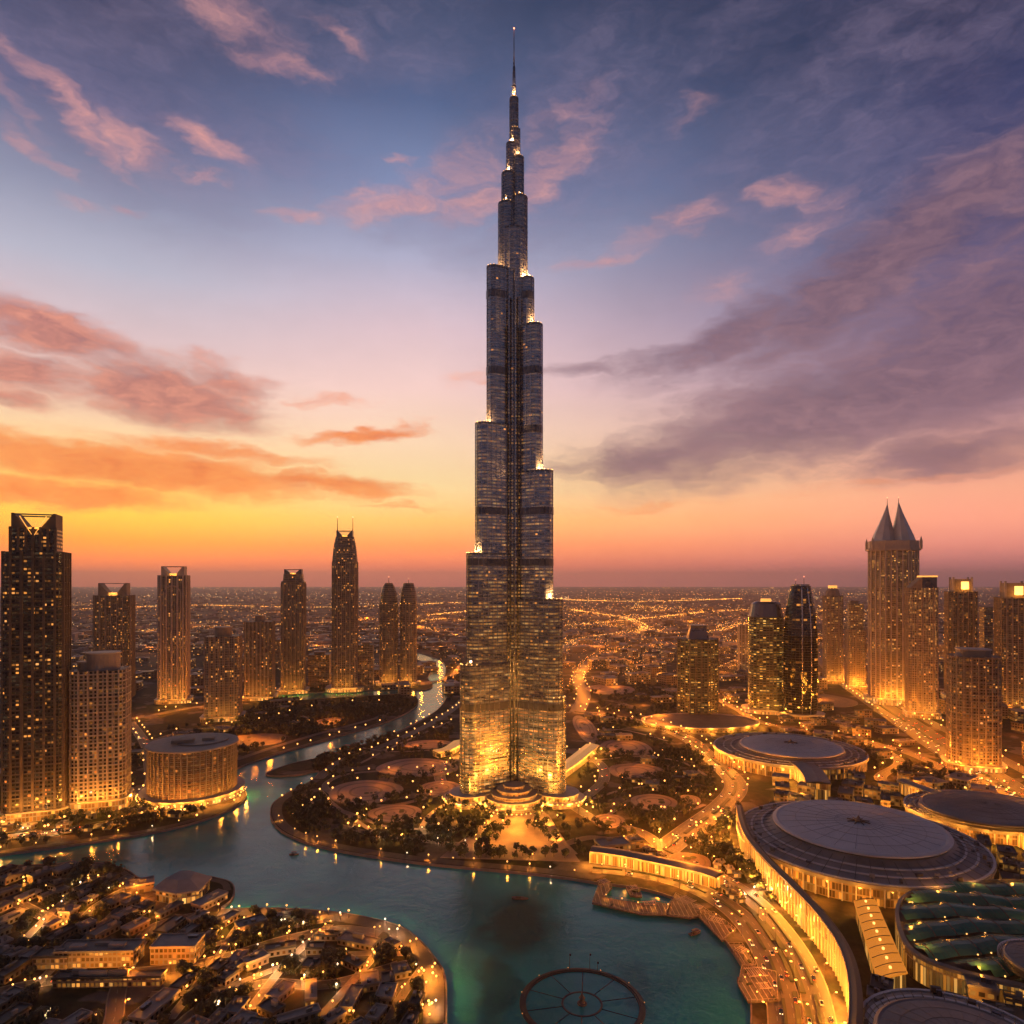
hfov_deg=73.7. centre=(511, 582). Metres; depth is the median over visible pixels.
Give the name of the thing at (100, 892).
broadleaf tree
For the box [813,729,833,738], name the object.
building
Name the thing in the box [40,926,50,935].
broadleaf tree
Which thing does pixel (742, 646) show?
tower block
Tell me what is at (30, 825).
building
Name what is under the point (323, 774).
road
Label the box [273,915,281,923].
broadleaf tree
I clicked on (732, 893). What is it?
building
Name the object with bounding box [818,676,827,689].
city block
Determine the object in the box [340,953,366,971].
villa
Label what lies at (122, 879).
villa
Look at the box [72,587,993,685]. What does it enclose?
distant street lights
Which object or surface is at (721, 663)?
city block
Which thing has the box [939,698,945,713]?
building
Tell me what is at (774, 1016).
road
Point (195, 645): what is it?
city block
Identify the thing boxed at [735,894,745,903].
building
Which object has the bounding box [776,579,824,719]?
glass tower
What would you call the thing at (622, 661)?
city block
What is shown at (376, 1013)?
villa
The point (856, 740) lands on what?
building
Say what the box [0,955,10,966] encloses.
broadleaf tree
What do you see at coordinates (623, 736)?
building
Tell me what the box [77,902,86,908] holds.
broadleaf tree
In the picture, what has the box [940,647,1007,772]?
tower block
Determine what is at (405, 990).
path
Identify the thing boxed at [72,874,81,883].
broadleaf tree
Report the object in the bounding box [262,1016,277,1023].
broadleaf tree
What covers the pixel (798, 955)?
hedge
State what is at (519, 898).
boat
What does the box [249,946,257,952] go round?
broadleaf tree
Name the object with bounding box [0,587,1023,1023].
ground
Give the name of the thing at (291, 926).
broadleaf tree
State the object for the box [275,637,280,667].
office block
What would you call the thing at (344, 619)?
tower block
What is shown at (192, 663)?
city block
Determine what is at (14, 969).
villa
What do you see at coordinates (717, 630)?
road
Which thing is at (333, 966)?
broadleaf tree
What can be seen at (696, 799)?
plaza
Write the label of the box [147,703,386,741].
road
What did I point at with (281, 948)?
villa
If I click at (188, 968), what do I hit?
broadleaf tree
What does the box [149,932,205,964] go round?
souk hall
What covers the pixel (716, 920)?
pergola
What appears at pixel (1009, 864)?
building
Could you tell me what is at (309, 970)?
broadleaf tree
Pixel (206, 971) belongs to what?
broadleaf tree
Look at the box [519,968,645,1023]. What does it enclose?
fountain ring
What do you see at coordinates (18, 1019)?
broadleaf tree
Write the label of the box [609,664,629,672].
city block
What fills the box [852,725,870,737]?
building
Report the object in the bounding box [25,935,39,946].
broadleaf tree
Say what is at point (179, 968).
broadleaf tree
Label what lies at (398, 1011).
broadleaf tree
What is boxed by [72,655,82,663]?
city block
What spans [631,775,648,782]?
building
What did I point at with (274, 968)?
path
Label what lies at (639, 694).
building
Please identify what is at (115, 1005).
road
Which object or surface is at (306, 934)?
road
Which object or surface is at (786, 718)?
building
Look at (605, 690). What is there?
plaza
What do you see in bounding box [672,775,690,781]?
building
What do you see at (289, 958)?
broadleaf tree
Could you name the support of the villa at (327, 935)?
on the ground
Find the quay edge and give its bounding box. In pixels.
[0,652,751,1023]
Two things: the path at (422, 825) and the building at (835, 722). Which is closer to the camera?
the path at (422, 825)
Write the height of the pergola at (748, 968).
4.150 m
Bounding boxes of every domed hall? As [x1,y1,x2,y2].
[713,732,868,779]
[737,800,996,908]
[863,985,1023,1023]
[903,790,1023,845]
[997,938,1023,978]
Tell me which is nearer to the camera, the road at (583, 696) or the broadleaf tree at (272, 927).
the broadleaf tree at (272, 927)
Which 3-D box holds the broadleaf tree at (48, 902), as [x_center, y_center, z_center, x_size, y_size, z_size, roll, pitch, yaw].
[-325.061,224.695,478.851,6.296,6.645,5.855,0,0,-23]
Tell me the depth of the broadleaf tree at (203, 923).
444.83 m
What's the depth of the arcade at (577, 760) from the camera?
856.33 m
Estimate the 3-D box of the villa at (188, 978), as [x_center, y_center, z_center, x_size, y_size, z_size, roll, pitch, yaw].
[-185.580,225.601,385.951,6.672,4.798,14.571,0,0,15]
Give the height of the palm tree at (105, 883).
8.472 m
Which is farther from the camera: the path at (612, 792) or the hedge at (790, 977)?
the path at (612, 792)
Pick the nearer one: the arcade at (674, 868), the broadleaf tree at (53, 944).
the broadleaf tree at (53, 944)
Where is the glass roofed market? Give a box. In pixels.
[895,879,1023,1002]
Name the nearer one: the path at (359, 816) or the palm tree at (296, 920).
the palm tree at (296, 920)
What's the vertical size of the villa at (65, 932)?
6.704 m
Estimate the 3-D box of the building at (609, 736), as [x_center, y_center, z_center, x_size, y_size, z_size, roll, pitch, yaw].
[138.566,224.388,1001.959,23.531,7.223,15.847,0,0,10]
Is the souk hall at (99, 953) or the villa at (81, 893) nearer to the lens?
the souk hall at (99, 953)
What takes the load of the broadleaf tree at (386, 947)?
on the ground
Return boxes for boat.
[289,851,298,855]
[512,896,527,899]
[688,928,700,935]
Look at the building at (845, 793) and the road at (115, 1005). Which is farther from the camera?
the building at (845, 793)
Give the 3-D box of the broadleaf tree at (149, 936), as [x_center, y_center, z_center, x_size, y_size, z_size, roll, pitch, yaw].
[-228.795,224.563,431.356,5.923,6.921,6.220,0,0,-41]
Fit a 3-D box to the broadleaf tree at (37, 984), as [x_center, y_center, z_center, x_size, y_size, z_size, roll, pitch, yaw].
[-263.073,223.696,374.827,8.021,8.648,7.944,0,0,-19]
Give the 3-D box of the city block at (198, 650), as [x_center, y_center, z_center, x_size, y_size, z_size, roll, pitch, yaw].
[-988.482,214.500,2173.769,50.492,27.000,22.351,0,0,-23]
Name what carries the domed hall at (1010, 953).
on the ground
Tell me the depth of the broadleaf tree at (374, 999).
364.60 m
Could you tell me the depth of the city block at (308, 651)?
2098.18 m
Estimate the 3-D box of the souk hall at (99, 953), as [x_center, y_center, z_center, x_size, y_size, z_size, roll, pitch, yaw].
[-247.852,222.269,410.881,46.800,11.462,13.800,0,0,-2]
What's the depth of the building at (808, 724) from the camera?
1072.99 m
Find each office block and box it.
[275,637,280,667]
[308,651,330,687]
[358,641,373,689]
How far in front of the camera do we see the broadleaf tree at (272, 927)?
439.18 m
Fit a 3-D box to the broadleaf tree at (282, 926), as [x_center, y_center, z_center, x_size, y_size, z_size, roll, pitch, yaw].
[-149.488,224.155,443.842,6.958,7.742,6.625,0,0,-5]
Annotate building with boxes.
[1,821,14,831]
[18,822,37,830]
[24,830,40,841]
[55,819,72,828]
[83,824,92,831]
[85,810,97,819]
[102,821,112,829]
[125,875,154,894]
[126,806,136,815]
[131,748,143,758]
[137,806,147,813]
[167,809,184,817]
[172,730,188,735]
[213,725,231,731]
[278,705,289,710]
[584,713,593,718]
[594,836,630,849]
[598,733,614,739]
[599,728,614,732]
[600,716,613,722]
[615,732,632,739]
[618,703,627,707]
[620,834,644,849]
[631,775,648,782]
[635,693,646,697]
[639,754,656,764]
[642,845,652,853]
[645,779,658,790]
[646,848,656,854]
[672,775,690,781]
[683,770,699,778]
[713,860,722,869]
[715,858,725,865]
[720,688,736,692]
[720,883,734,893]
[722,693,739,698]
[724,864,734,873]
[727,694,738,701]
[728,889,738,899]
[729,686,745,690]
[731,870,741,877]
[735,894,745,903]
[772,772,788,785]
[773,789,789,801]
[775,781,789,790]
[778,715,793,721]
[779,727,799,733]
[788,791,811,800]
[797,781,815,799]
[800,721,813,728]
[809,716,826,725]
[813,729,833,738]
[817,702,833,710]
[828,796,842,799]
[831,720,850,726]
[832,715,842,719]
[837,785,854,801]
[839,724,851,733]
[840,736,867,744]
[841,714,859,722]
[841,779,863,795]
[847,769,864,779]
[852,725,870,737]
[854,709,871,717]
[854,774,864,784]
[854,796,872,803]
[864,717,886,727]
[864,784,880,799]
[866,985,880,997]
[869,973,893,990]
[871,748,893,758]
[874,725,898,733]
[877,780,898,793]
[880,790,901,806]
[880,794,890,807]
[893,738,914,745]
[897,770,913,780]
[911,765,936,775]
[913,771,934,779]
[913,776,932,787]
[919,776,948,789]
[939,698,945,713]
[942,990,968,997]
[944,771,979,790]
[964,973,999,1001]
[971,783,996,792]
[976,833,991,851]
[982,999,1023,1019]
[996,843,1017,868]
[998,869,1023,878]
[1002,703,1007,718]
[1002,857,1017,871]
[1003,990,1023,1006]
[1008,704,1020,707]
[1008,708,1023,720]
[1010,720,1023,731]
[1016,861,1023,874]
[1021,741,1023,758]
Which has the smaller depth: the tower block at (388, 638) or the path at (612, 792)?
the path at (612, 792)
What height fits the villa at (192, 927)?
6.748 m
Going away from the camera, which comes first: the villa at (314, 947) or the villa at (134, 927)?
the villa at (314, 947)
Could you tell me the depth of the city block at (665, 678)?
1518.48 m
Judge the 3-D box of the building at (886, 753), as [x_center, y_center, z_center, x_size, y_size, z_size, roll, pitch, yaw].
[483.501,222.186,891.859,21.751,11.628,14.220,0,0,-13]
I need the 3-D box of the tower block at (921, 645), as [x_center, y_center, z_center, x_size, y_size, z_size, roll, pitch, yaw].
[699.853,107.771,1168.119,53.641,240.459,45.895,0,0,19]
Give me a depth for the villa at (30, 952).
414.36 m
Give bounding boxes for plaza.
[237,733,285,747]
[317,717,343,725]
[329,780,403,804]
[368,804,420,822]
[376,758,457,776]
[403,740,450,748]
[420,781,459,795]
[440,811,579,861]
[573,715,597,743]
[585,685,634,694]
[591,814,624,828]
[600,740,652,755]
[609,763,662,779]
[631,794,676,810]
[668,852,710,866]
[681,795,700,803]
[818,694,857,706]
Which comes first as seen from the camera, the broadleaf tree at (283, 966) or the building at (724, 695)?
the broadleaf tree at (283, 966)
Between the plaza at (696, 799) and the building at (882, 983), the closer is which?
the building at (882, 983)
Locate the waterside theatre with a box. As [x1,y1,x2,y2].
[152,871,211,904]
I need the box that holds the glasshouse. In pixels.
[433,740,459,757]
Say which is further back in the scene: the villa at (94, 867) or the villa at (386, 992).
the villa at (94, 867)
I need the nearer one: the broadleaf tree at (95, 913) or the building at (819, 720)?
the broadleaf tree at (95, 913)
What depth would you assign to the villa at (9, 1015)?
355.32 m
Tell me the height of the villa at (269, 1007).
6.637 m
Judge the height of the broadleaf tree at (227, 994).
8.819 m
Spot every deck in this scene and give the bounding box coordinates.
[592,881,671,915]
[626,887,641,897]
[641,713,759,732]
[666,894,711,918]
[694,910,735,941]
[728,944,755,967]
[738,964,777,1003]
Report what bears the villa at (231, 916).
on the ground
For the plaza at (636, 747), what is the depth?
948.09 m
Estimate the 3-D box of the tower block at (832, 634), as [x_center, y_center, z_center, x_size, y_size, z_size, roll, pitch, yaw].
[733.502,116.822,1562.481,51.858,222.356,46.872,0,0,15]
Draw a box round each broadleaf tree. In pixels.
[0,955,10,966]
[10,940,20,946]
[14,1015,29,1023]
[15,920,30,934]
[15,936,29,947]
[16,990,27,1002]
[18,911,31,922]
[21,965,36,978]
[21,989,37,1002]
[23,985,39,994]
[24,882,36,890]
[24,981,40,990]
[25,908,39,922]
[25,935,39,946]
[33,937,46,946]
[38,881,47,890]
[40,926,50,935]
[43,900,52,906]
[43,1006,60,1019]
[44,894,55,905]
[44,942,59,946]
[48,937,60,944]
[51,892,60,904]
[64,881,74,888]
[65,890,77,900]
[67,912,80,923]
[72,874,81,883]
[73,870,84,881]
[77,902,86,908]
[79,914,89,921]
[92,909,99,917]
[93,880,103,888]
[95,888,104,897]
[98,903,109,916]
[113,879,119,889]
[120,914,128,923]
[126,912,135,921]
[145,933,154,940]
[156,1011,170,1023]
[174,959,188,974]
[181,992,197,1008]
[183,964,192,973]
[190,965,199,971]
[193,998,210,1014]
[193,1008,207,1016]
[194,914,208,928]
[195,988,204,1001]
[197,967,213,977]
[197,975,207,986]
[201,916,212,927]
[201,973,214,983]
[204,939,215,952]
[205,982,213,996]
[207,991,223,1003]
[208,917,216,927]
[209,1000,219,1009]
[211,1002,219,1011]
[214,919,224,931]
[219,987,233,1005]
[237,984,249,995]
[239,930,251,946]
[243,981,253,990]
[249,904,260,914]
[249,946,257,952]
[252,930,258,940]
[259,930,266,940]
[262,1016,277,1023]
[263,922,276,936]
[266,908,276,920]
[268,923,278,935]
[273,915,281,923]
[277,922,287,933]
[279,959,290,975]
[281,955,296,973]
[286,921,294,932]
[290,907,299,917]
[290,963,302,975]
[292,909,304,919]
[298,934,304,940]
[299,917,307,928]
[304,964,314,978]
[306,914,317,928]
[312,1015,326,1023]
[318,959,330,972]
[321,947,331,954]
[323,969,330,978]
[324,951,338,958]
[325,956,336,969]
[327,980,340,989]
[328,963,338,976]
[334,947,344,960]
[337,947,347,955]
[368,993,380,1006]
[376,942,389,954]
[377,951,388,960]
[377,955,385,964]
[379,943,395,961]
[385,946,397,960]
[394,999,407,1009]
[395,1008,403,1016]
[399,1002,412,1014]
[400,947,408,958]
[409,958,417,968]
[409,976,424,989]
[412,1001,423,1012]
[746,877,752,883]
[752,877,761,882]
[753,880,760,887]
[754,872,761,877]
[758,881,764,890]
[768,893,776,900]
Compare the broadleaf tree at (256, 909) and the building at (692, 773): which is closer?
the broadleaf tree at (256, 909)
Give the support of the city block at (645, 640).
on the ground
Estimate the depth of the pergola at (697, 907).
470.78 m
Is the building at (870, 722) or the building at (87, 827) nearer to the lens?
the building at (87, 827)
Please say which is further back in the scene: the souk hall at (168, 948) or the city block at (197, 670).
the city block at (197, 670)
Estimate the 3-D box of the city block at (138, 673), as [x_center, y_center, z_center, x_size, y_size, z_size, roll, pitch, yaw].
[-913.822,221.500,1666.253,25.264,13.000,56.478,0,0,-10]
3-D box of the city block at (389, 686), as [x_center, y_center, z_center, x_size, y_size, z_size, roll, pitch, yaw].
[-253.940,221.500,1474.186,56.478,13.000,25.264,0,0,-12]
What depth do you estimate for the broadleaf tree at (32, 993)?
367.80 m
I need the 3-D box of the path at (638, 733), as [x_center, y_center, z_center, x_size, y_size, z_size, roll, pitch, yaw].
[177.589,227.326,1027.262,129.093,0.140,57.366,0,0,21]
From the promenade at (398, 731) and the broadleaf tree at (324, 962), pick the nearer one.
the broadleaf tree at (324, 962)
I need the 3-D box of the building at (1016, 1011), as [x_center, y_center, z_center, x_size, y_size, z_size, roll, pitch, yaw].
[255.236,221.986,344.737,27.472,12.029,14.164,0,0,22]
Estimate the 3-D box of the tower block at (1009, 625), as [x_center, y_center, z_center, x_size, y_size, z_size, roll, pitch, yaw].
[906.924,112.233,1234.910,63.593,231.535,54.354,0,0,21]
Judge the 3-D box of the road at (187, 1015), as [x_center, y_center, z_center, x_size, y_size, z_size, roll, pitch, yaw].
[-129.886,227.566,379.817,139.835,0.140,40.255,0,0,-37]
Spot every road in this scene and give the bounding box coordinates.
[0,925,382,992]
[8,807,199,838]
[13,888,154,926]
[103,912,195,1023]
[131,664,459,718]
[131,721,149,796]
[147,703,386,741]
[173,961,397,1023]
[312,700,459,778]
[434,750,609,801]
[563,610,647,651]
[569,647,653,711]
[570,806,669,848]
[574,711,747,852]
[592,863,803,1023]
[640,618,818,631]
[663,848,836,1023]
[719,698,1018,796]
[818,644,1023,795]
[821,655,1023,773]
[868,744,904,780]
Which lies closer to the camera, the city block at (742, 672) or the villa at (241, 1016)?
the villa at (241, 1016)
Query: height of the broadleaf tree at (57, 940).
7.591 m
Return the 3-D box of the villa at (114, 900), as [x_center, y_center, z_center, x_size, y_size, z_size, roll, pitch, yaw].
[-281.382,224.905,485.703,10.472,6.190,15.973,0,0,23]
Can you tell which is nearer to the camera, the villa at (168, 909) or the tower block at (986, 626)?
the villa at (168, 909)
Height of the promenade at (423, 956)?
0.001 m
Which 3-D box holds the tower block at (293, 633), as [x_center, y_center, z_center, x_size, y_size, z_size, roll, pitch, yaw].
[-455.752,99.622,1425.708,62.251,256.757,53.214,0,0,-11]
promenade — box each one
[0,791,244,852]
[17,863,230,894]
[216,908,443,1023]
[272,718,392,753]
[272,780,595,879]
[314,716,430,758]
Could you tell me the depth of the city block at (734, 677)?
1594.47 m
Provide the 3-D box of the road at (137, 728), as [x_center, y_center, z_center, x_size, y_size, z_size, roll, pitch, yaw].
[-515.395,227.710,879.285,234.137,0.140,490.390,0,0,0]
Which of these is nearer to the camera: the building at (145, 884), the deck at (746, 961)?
the deck at (746, 961)
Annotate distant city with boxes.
[0,589,999,652]
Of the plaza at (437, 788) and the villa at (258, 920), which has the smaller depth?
the villa at (258, 920)
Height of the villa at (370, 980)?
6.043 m
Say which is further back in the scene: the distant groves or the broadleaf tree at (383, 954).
the distant groves
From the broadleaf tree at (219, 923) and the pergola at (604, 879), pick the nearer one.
the broadleaf tree at (219, 923)
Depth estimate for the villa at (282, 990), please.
375.25 m
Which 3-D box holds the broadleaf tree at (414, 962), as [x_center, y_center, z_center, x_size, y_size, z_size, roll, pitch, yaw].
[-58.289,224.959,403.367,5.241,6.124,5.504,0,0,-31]
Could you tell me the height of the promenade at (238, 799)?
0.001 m
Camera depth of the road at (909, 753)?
940.27 m
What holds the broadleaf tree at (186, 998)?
on the ground
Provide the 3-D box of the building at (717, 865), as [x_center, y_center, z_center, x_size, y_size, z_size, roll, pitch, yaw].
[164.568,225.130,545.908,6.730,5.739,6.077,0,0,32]
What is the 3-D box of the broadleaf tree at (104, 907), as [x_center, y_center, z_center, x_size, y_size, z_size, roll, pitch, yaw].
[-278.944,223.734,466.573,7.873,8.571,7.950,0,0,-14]
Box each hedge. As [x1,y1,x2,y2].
[1,808,176,833]
[6,810,197,840]
[575,711,736,848]
[593,866,787,1023]
[663,849,821,1023]
[667,857,801,1023]
[710,886,812,1023]
[818,652,1023,797]
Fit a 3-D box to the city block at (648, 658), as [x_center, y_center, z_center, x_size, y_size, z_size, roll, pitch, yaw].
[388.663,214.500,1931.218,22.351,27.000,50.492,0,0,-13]
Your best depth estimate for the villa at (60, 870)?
533.83 m
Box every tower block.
[0,513,71,824]
[66,650,133,814]
[93,583,135,697]
[154,566,193,704]
[199,626,245,722]
[243,615,277,700]
[277,569,309,693]
[325,516,363,692]
[375,583,399,685]
[400,578,420,685]
[677,624,718,714]
[737,624,747,669]
[741,599,783,714]
[822,585,844,683]
[841,601,867,689]
[901,576,941,719]
[940,577,977,697]
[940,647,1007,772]
[978,607,993,653]
[994,581,1023,708]
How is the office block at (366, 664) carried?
on the ground
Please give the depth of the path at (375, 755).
949.68 m
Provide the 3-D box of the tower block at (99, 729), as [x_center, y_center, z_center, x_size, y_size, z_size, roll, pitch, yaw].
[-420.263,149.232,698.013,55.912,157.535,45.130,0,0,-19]
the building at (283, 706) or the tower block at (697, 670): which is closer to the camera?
the tower block at (697, 670)
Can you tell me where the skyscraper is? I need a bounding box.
[442,28,586,814]
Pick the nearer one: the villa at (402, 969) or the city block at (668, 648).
the villa at (402, 969)
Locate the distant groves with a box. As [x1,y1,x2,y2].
[0,650,979,877]
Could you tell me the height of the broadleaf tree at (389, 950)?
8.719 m
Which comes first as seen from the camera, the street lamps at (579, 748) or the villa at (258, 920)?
the villa at (258, 920)
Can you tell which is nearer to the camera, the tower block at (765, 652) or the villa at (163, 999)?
the villa at (163, 999)
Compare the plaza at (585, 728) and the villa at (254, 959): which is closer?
the villa at (254, 959)
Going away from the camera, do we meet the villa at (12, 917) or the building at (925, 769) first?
the villa at (12, 917)
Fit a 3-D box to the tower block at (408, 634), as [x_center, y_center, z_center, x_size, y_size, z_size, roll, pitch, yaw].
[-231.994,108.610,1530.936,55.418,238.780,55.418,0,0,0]
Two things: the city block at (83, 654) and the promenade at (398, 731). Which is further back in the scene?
the city block at (83, 654)
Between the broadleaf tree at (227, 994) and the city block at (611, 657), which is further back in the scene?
the city block at (611, 657)
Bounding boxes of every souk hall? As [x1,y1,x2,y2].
[31,946,68,969]
[51,968,167,988]
[53,938,144,968]
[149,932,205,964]
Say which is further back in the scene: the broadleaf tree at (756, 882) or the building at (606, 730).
the building at (606, 730)
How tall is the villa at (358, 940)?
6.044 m
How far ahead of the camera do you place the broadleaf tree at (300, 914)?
456.35 m
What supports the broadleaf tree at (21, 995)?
on the ground
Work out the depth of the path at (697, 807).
688.43 m
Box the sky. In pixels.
[0,0,1023,586]
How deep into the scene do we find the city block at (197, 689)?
1412.69 m
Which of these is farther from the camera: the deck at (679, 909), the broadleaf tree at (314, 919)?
the deck at (679, 909)
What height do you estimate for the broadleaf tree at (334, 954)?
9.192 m
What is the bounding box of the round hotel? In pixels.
[135,733,246,809]
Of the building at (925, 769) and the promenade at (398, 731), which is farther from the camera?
the promenade at (398, 731)
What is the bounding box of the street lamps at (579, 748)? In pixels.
[1,671,1023,829]
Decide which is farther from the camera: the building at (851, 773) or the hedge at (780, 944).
the building at (851, 773)
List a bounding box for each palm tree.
[35,1005,48,1023]
[92,1009,103,1023]
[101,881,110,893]
[117,1016,127,1023]
[251,925,259,938]
[291,918,301,931]
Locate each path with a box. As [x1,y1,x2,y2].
[0,876,99,889]
[7,907,122,1008]
[24,879,91,937]
[148,951,409,996]
[168,916,249,1018]
[204,919,331,950]
[237,708,400,759]
[246,924,332,1008]
[302,799,500,836]
[308,935,393,1023]
[318,789,372,831]
[322,770,437,806]
[343,825,457,844]
[345,744,433,751]
[361,721,448,763]
[382,966,422,1023]
[418,804,444,834]
[467,814,498,856]
[544,814,576,854]
[566,835,662,850]
[590,785,681,799]
[597,729,667,740]
[600,756,706,775]
[607,804,705,813]
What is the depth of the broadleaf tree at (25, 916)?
451.39 m
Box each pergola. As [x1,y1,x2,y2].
[597,878,610,888]
[643,900,656,909]
[676,895,695,905]
[692,904,703,914]
[707,915,724,928]
[734,946,749,959]
[744,966,768,981]
[756,981,771,993]
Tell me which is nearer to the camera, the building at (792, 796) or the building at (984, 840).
the building at (984, 840)
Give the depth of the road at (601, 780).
799.66 m
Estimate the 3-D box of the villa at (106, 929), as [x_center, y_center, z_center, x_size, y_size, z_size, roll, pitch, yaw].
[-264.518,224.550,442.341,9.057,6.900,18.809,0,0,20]
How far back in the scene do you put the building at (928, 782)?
745.46 m
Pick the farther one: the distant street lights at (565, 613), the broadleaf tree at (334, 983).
the distant street lights at (565, 613)
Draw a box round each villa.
[0,864,17,875]
[0,865,33,885]
[0,884,21,899]
[0,900,13,912]
[0,908,26,925]
[0,923,12,935]
[0,934,13,944]
[0,943,14,957]
[0,956,31,984]
[0,985,23,1005]
[0,995,9,1011]
[0,1001,32,1023]
[2,946,26,962]
[14,888,41,903]
[18,945,41,956]
[26,866,54,882]
[34,877,51,888]
[37,885,69,902]
[41,918,61,932]
[41,1017,61,1023]
[43,923,76,946]
[47,877,64,889]
[50,860,79,877]
[56,899,77,913]
[56,1008,92,1023]
[57,904,80,918]
[73,882,94,892]
[74,888,91,901]
[75,917,96,934]
[79,893,98,905]
[85,919,121,938]
[88,863,102,874]
[93,872,120,888]
[102,892,131,908]
[111,905,140,923]
[118,874,134,886]
[120,894,141,908]
[120,916,150,936]
[127,987,180,1023]
[131,899,155,915]
[144,1019,157,1023]
[153,914,189,937]
[154,900,183,918]
[169,971,197,991]
[176,922,200,932]
[182,1014,210,1023]
[186,909,209,924]
[190,889,228,910]
[203,927,218,941]
[203,1007,229,1023]
[206,957,230,976]
[216,910,240,928]
[216,966,240,986]
[222,995,250,1018]
[224,1009,257,1023]
[225,958,245,972]
[226,948,248,962]
[234,913,267,931]
[240,948,269,971]
[244,1016,267,1023]
[256,997,285,1017]
[264,939,295,957]
[265,979,295,1001]
[273,1003,320,1023]
[276,910,292,921]
[300,956,322,974]
[305,941,324,954]
[305,978,316,1005]
[313,929,339,940]
[321,1006,346,1023]
[336,931,380,950]
[338,983,363,1015]
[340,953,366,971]
[349,1016,370,1023]
[360,969,379,992]
[365,1002,387,1023]
[375,982,397,1005]
[380,970,394,983]
[383,936,401,949]
[390,960,410,980]
[399,1010,419,1023]
[408,990,424,1010]
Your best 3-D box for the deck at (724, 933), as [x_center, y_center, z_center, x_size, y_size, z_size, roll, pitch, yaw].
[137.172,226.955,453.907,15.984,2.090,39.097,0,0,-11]
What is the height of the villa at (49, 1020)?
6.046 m
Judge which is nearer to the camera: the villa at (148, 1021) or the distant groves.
the villa at (148, 1021)
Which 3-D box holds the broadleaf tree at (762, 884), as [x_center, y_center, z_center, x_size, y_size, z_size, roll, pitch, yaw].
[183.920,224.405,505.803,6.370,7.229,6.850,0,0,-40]
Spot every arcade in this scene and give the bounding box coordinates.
[566,743,598,776]
[589,845,724,887]
[736,805,862,1023]
[789,761,830,799]
[854,898,907,988]
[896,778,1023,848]
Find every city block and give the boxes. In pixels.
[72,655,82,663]
[80,651,90,657]
[136,657,148,661]
[136,670,141,677]
[136,680,142,690]
[142,670,156,678]
[190,643,203,651]
[190,658,195,668]
[190,669,202,672]
[190,672,203,685]
[190,686,203,692]
[193,646,203,654]
[270,698,293,706]
[306,648,311,656]
[374,667,378,675]
[381,682,397,689]
[398,681,410,696]
[417,662,424,674]
[418,660,436,665]
[424,666,438,670]
[442,683,459,693]
[443,647,456,651]
[443,680,459,683]
[447,655,459,660]
[563,661,575,665]
[577,639,591,644]
[587,658,605,668]
[594,675,617,685]
[597,653,613,657]
[598,656,617,658]
[600,671,618,676]
[605,658,627,668]
[607,640,619,645]
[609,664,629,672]
[625,671,650,684]
[628,648,639,658]
[631,644,645,653]
[635,664,647,669]
[639,638,651,642]
[642,654,656,663]
[642,664,662,676]
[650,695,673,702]
[652,660,666,671]
[655,672,676,685]
[657,658,670,662]
[660,646,675,654]
[661,650,673,660]
[661,688,676,695]
[719,645,730,653]
[719,658,723,668]
[719,674,744,680]
[722,654,736,658]
[731,648,736,653]
[734,669,747,678]
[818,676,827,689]
[939,644,943,652]
[939,663,942,672]
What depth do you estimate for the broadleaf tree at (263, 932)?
434.59 m
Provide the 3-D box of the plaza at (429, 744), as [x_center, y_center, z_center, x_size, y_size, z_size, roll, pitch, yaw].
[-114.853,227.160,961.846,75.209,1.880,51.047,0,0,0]
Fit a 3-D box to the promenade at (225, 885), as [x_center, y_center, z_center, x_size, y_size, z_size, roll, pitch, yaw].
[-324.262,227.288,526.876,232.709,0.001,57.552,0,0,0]
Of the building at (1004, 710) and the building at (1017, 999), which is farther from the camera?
the building at (1004, 710)
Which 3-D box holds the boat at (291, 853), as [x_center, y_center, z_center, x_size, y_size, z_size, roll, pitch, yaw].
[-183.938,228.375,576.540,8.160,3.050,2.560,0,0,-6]
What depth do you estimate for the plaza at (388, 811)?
678.37 m
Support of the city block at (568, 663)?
on the ground
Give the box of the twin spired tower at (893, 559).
[863,497,922,705]
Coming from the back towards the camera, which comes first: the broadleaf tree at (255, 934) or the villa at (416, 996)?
the broadleaf tree at (255, 934)
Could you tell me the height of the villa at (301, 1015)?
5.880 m
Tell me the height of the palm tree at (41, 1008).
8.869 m
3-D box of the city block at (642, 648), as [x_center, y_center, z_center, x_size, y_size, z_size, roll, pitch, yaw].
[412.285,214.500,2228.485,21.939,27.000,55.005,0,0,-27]
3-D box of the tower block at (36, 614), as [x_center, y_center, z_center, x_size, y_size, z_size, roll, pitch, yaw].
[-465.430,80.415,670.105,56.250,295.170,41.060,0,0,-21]
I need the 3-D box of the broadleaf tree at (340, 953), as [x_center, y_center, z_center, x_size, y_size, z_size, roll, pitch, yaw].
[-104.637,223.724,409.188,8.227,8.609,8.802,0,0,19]
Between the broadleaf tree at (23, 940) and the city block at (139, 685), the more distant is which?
the city block at (139, 685)
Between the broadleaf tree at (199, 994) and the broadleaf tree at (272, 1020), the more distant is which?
the broadleaf tree at (199, 994)
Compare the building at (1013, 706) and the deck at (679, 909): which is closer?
the deck at (679, 909)
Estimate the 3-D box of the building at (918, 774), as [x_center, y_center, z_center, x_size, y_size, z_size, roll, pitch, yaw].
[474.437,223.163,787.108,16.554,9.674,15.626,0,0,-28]
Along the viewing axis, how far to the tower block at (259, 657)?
1324.82 m
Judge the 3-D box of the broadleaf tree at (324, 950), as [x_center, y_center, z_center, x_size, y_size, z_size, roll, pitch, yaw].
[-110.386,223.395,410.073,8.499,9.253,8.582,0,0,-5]
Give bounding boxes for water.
[0,653,749,1023]

